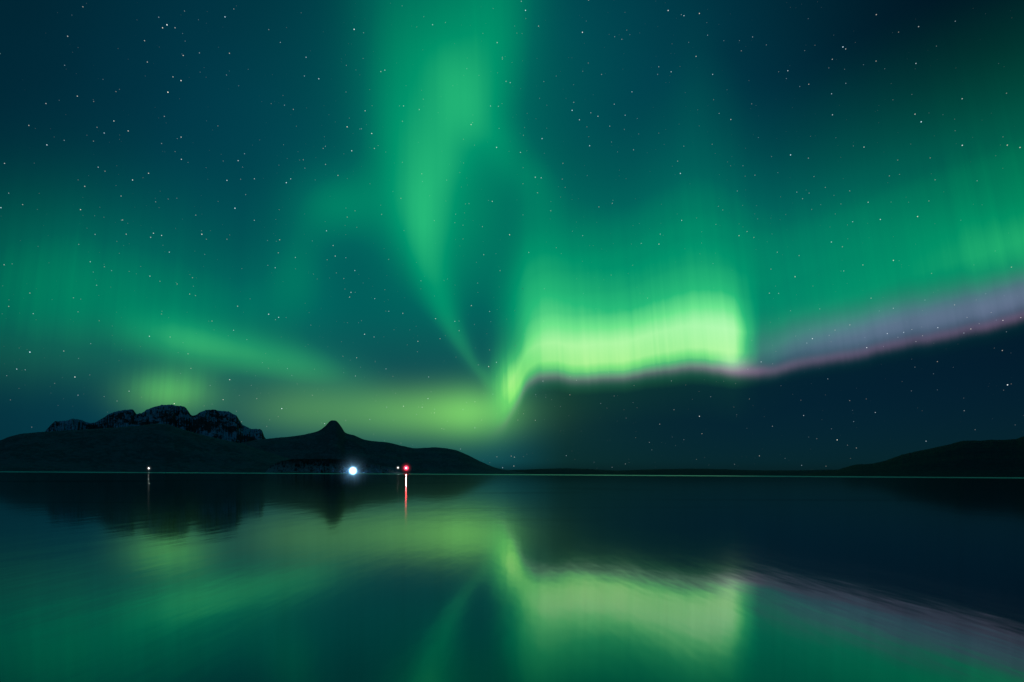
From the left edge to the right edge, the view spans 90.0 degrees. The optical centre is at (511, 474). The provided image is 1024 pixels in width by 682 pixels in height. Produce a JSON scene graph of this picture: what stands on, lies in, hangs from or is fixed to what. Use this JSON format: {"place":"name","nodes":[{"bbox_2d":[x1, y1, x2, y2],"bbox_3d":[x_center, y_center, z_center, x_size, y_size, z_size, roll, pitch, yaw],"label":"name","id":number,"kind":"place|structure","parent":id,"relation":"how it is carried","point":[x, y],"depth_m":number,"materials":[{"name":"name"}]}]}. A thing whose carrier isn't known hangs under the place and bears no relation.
{"place":"outdoors","nodes":[
{"label":"outdoors","id":0,"kind":"place"},
{"bbox_2d":[0,424,288,472],"bbox_3d":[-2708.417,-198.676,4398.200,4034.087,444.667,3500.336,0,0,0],"label":"hill","id":1,"kind":"structure","parent":0,"point":[156,448],"depth_m":3711.43,"materials":[{"name":"black"}]},
{"bbox_2d":[45,404,265,442],"bbox_3d":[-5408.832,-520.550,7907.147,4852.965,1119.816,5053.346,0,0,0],"label":"mountain massif","id":2,"kind":"structure","parent":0,"point":[226,425],"depth_m":7464.08,"materials":[{"name":"black stone"}]},
{"bbox_2d":[265,459,404,473],"bbox_3d":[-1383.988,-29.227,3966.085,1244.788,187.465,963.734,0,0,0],"label":"shore slope","id":3,"kind":"structure","parent":0,"point":[319,465],"depth_m":3791.08,"materials":[{"name":"black"}]},
{"bbox_2d":[339,472,399,473],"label":"harbour quay and sheds","id":4,"kind":"structure","parent":3,"relation":"on","point":[380,473],"depth_m":3785.82,"materials":[{"name":"grey concrete"}]},
{"bbox_2d":[241,420,527,473],"bbox_3d":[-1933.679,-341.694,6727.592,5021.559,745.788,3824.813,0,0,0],"label":"mountain peak","id":5,"kind":"structure","parent":0,"point":[331,439],"depth_m":6240.24,"materials":[{"name":"black stone"}]},
{"bbox_2d":[0,471,1023,681],"bbox_3d":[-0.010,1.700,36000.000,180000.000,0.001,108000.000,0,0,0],"label":"fjord water","id":6,"kind":"structure","parent":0,"point":[214,577],"depth_m":8.37,"materials":[{"name":"green liquid"}]},
{"bbox_2d":[0,0,1023,469],"label":"sky","id":7,"kind":"structure","parent":0,"point":[501,234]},
{"bbox_2d":[512,468,829,475],"bbox_3d":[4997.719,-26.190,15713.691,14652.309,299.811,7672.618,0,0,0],"label":"hills","id":8,"kind":"structure","parent":0,"point":[574,471],"depth_m":15375.44,"materials":[{"name":"black"}]},
{"bbox_2d":[802,436,1023,476],"bbox_3d":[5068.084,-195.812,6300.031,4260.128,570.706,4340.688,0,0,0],"label":"mountain","id":9,"kind":"structure","parent":0,"point":[989,458],"depth_m":5410.13,"materials":[{"name":"black stone"}]}
]}

